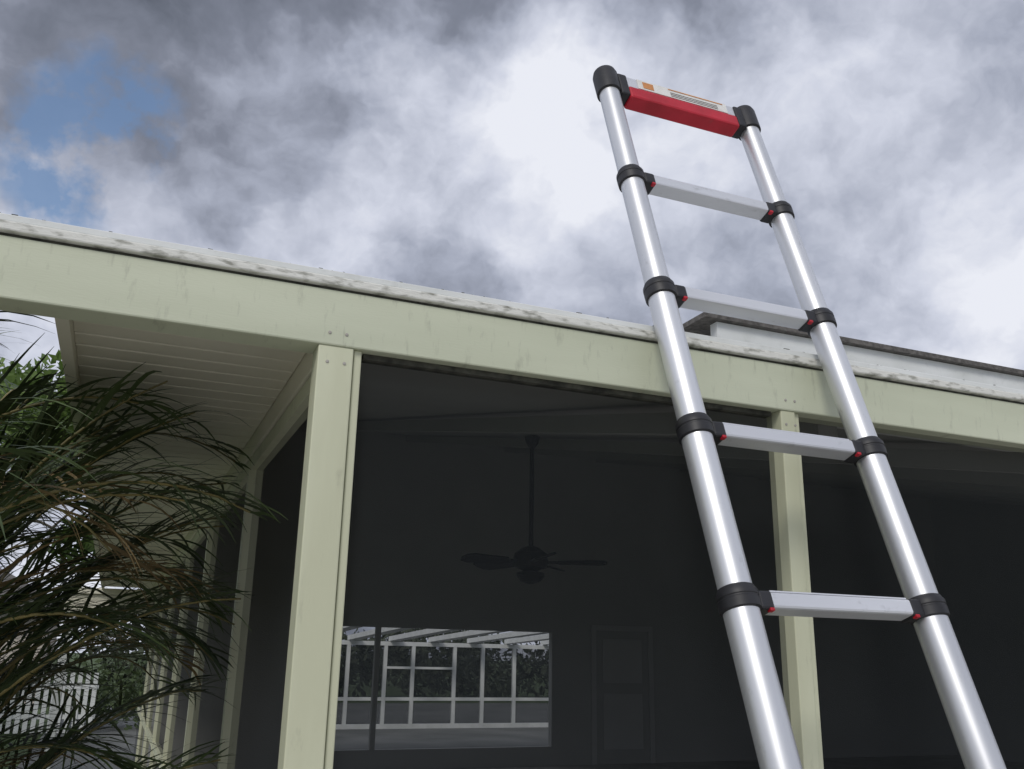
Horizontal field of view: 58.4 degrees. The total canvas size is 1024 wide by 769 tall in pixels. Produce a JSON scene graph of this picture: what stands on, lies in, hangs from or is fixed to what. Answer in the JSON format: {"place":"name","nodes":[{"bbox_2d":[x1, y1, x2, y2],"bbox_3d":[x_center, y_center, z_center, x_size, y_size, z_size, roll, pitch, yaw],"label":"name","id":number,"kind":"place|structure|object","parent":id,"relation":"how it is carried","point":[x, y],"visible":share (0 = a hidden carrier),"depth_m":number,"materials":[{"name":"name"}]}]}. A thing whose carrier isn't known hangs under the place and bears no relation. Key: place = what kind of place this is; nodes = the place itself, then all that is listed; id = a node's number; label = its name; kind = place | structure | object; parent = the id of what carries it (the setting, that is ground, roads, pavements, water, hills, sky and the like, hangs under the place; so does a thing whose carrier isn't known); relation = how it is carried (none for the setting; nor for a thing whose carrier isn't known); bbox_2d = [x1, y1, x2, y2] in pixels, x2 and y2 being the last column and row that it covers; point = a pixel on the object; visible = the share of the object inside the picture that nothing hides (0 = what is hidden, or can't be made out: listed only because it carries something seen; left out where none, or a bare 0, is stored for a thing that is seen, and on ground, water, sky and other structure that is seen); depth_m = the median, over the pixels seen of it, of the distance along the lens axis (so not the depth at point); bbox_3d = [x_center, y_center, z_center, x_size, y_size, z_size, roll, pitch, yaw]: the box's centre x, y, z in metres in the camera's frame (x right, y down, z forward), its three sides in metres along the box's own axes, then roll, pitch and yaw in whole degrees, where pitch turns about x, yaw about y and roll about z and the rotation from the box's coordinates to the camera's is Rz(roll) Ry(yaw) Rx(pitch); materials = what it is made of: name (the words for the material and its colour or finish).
{"place":"outdoors","nodes":[
{"label":"outdoors","id":0,"kind":"place"},
{"bbox_2d":[0,607,57,705],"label":"walls","id":1,"kind":"structure","parent":0,"point":[19,638],"depth_m":25.80,"materials":[{"name":"paint"}]},
{"bbox_2d":[0,568,62,611],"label":"roof","id":2,"kind":"structure","parent":1,"relation":"on","point":[12,577],"depth_m":26.86,"materials":[{"name":"grey"}]},
{"bbox_2d":[64,587,161,614],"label":"wing fascia","id":3,"kind":"structure","parent":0,"point":[113,593],"depth_m":11.62,"materials":[{"name":"white paint"}]},
{"bbox_2d":[156,538,206,768],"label":"wing wall","id":4,"kind":"structure","parent":0,"point":[180,727],"depth_m":11.70,"materials":[{"name":"beige paint"}]},
{"bbox_2d":[0,653,548,768],"bbox_3d":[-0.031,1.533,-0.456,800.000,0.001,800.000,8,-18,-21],"label":"ground","id":5,"kind":"structure","parent":0,"point":[392,690],"depth_m":39.56,"materials":[{"name":"green plant"}]},
{"bbox_2d":[0,370,37,541],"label":"tree","id":6,"kind":"object","parent":5,"relation":"on","point":[10,379],"visible":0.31,"depth_m":16.50,"materials":[{"name":"green plant"}]},
{"bbox_2d":[0,350,95,579],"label":"tree","id":7,"kind":"object","parent":5,"relation":"on","point":[18,372],"visible":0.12,"depth_m":17.89,"materials":[{"name":"green plant"}]},
{"bbox_2d":[0,672,98,733],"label":"picket fence","id":8,"kind":"object","parent":5,"relation":"on","point":[45,698],"visible":0.34,"depth_m":17.54,"materials":[{"name":"white wood"}]},
{"bbox_2d":[0,651,146,732],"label":"hedge","id":9,"kind":"object","parent":5,"relation":"on","point":[133,679],"visible":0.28,"depth_m":19.00,"materials":[{"name":"green plant"}]},
{"bbox_2d":[86,580,171,661],"bbox_3d":[-13.605,9.751,39.985,7.122,7.036,8.412,0,-17,3],"label":"tree","id":10,"kind":"object","parent":5,"relation":"on","point":[110,634],"visible":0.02,"depth_m":37.05,"materials":[{"name":"green plant"}]},
{"bbox_2d":[0,311,287,768],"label":"areca palm","id":11,"kind":"object","parent":5,"relation":"on","point":[24,495],"visible":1,"depth_m":2.63,"materials":[{"name":"green plant"}]},
{"bbox_2d":[134,376,310,768],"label":"side frame","id":12,"kind":"object","parent":5,"relation":"on","point":[291,420],"visible":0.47,"depth_m":3.33,"materials":[{"name":"paint"}]},
{"bbox_2d":[153,353,312,586],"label":"side beam","id":13,"kind":"structure","parent":12,"relation":"on","point":[297,380],"depth_m":2.98,"materials":[{"name":"wood"}]},
{"bbox_2d":[73,320,305,587],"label":"soffit","id":14,"kind":"structure","parent":13,"relation":"attached to","point":[245,383],"depth_m":2.82,"materials":[{"name":"plastic"}]},
{"bbox_2d":[16,703,548,768],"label":"pool deck","id":15,"kind":"structure","parent":5,"relation":"on","point":[359,713],"depth_m":19.62,"materials":[{"name":"concrete"}]},
{"bbox_2d":[336,626,548,728],"bbox_3d":[-0.265,5.758,17.800,10.020,2.300,7.500,8,-18,-21],"label":"pool enclosure","id":16,"kind":"object","parent":15,"relation":"on","point":[543,638],"visible":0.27,"depth_m":20.69,"materials":[{"name":"white metal"}]},
{"bbox_2d":[90,621,548,698],"bbox_3d":[4.212,12.050,38.878,40.942,3.898,4.207,8,-18,-21],"label":"tree line","id":17,"kind":"object","parent":5,"relation":"on","point":[365,655],"visible":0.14,"depth_m":35.73,"materials":[{"name":"green plant"}]},
{"bbox_2d":[278,344,361,768],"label":"corner post","id":18,"kind":"object","parent":5,"relation":"on","point":[308,723],"visible":1,"depth_m":2.01,"materials":[{"name":"paint"}]},
{"bbox_2d":[0,235,1023,452],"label":"front beam","id":19,"kind":"structure","parent":18,"relation":"on","point":[39,278],"depth_m":2.23,"materials":[{"name":"paint"}]},
{"bbox_2d":[0,219,1023,402],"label":"drip edge","id":20,"kind":"object","parent":19,"relation":"on","point":[65,236],"depth_m":2.26,"materials":[{"name":"white metal"}]},
{"bbox_2d":[0,213,1023,394],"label":"roof pan edge","id":21,"kind":"object","parent":20,"relation":"on","point":[61,226],"depth_m":2.27,"materials":[{"name":"white metal"}]},
{"bbox_2d":[0,212,995,385],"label":"leaf litter","id":22,"kind":"object","parent":21,"relation":"on","point":[442,289],"visible":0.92,"depth_m":2.31,"materials":[{"name":"brown plant"}]},
{"bbox_2d":[0,232,1023,404],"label":"beam gap","id":23,"kind":"object","parent":19,"relation":"on","point":[235,272],"depth_m":2.27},
{"bbox_2d":[361,354,770,417],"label":"screen track","id":24,"kind":"structure","parent":19,"relation":"attached to","point":[461,372],"depth_m":2.37,"materials":[{"name":"black metal"}]},
{"bbox_2d":[303,363,1003,451],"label":"lanai roof","id":25,"kind":"structure","parent":19,"relation":"on","point":[387,393],"depth_m":4.90,"materials":[{"name":"grey"}]},
{"bbox_2d":[55,318,104,588],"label":"rake fascia","id":26,"kind":"structure","parent":25,"relation":"attached to","point":[66,335],"depth_m":2.47,"materials":[{"name":"wood"}]},
{"bbox_2d":[461,435,607,583],"bbox_3d":[0.158,1.165,8.625,1.340,1.390,1.353,8,-18,-21],"label":"ceiling fan","id":27,"kind":"object","parent":25,"relation":"hanging from","point":[530,560],"visible":1,"depth_m":8.42,"materials":[{"name":"brown metal"}]},
{"bbox_2d":[298,411,1023,505],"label":"rafters","id":28,"kind":"object","parent":25,"relation":"attached to","point":[988,476],"visible":0.83,"depth_m":6.70,"materials":[{"name":"grey wood"}]},
{"bbox_2d":[683,312,1023,376],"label":"raised roof edge","id":29,"kind":"object","parent":25,"relation":"on","point":[701,323],"visible":0.2,"depth_m":4.35,"materials":[{"name":"white metal"}]},
{"bbox_2d":[710,322,1023,451],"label":"roof flashing","id":30,"kind":"object","parent":25,"relation":"attached to","point":[775,339],"visible":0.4,"depth_m":4.42,"materials":[{"name":"white metal"}]},
{"bbox_2d":[341,628,516,692],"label":"tree","id":31,"kind":"object","parent":5,"relation":"on","point":[488,650],"visible":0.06,"depth_m":46.15,"materials":[{"name":"green plant"}]},
{"bbox_2d":[193,428,956,768],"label":"back wall","id":32,"kind":"structure","parent":5,"relation":"on","point":[425,518],"depth_m":14.26,"materials":[{"name":"paint"}]},
{"bbox_2d":[334,622,555,755],"bbox_3d":[-0.930,4.326,13.066,3.370,1.720,0.110,8,-18,-21],"label":"window frame","id":33,"kind":"object","parent":32,"relation":"attached to","point":[371,750],"visible":0.66,"depth_m":12.96,"materials":[{"name":"paint"}]},
{"bbox_2d":[591,625,655,764],"bbox_3d":[1.698,4.727,14.025,1.080,2.000,0.025,8,-18,-21],"label":"interior door","id":34,"kind":"structure","parent":32,"relation":"attached to","point":[622,713],"depth_m":14.02,"materials":[{"name":"black wood"}]},
{"bbox_2d":[452,755,1023,768],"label":"lanai floor","id":35,"kind":"structure","parent":5,"relation":"on","point":[930,762],"depth_m":14.13,"materials":[{"name":"concrete"}]},
{"bbox_2d":[767,410,823,768],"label":"front post","id":36,"kind":"object","parent":5,"relation":"on","point":[799,674],"visible":0.9,"depth_m":2.49,"materials":[{"name":"paint"}]},
{"bbox_2d":[928,497,1023,762],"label":"wall","id":37,"kind":"structure","parent":5,"relation":"on","point":[979,553],"depth_m":15.97,"materials":[{"name":"paint"}]},
{"bbox_2d":[0,0,1023,660],"label":"sky","id":38,"kind":"structure","parent":0,"point":[460,146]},
{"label":"driveway","id":39,"kind":"structure","parent":0,"visible":0},
{"bbox_2d":[593,65,1006,768],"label":"telescoping ladder","id":40,"kind":"object","parent":39,"relation":"on","point":[745,605],"visible":1,"depth_m":2.34,"materials":[{"name":"metal"}]}
]}

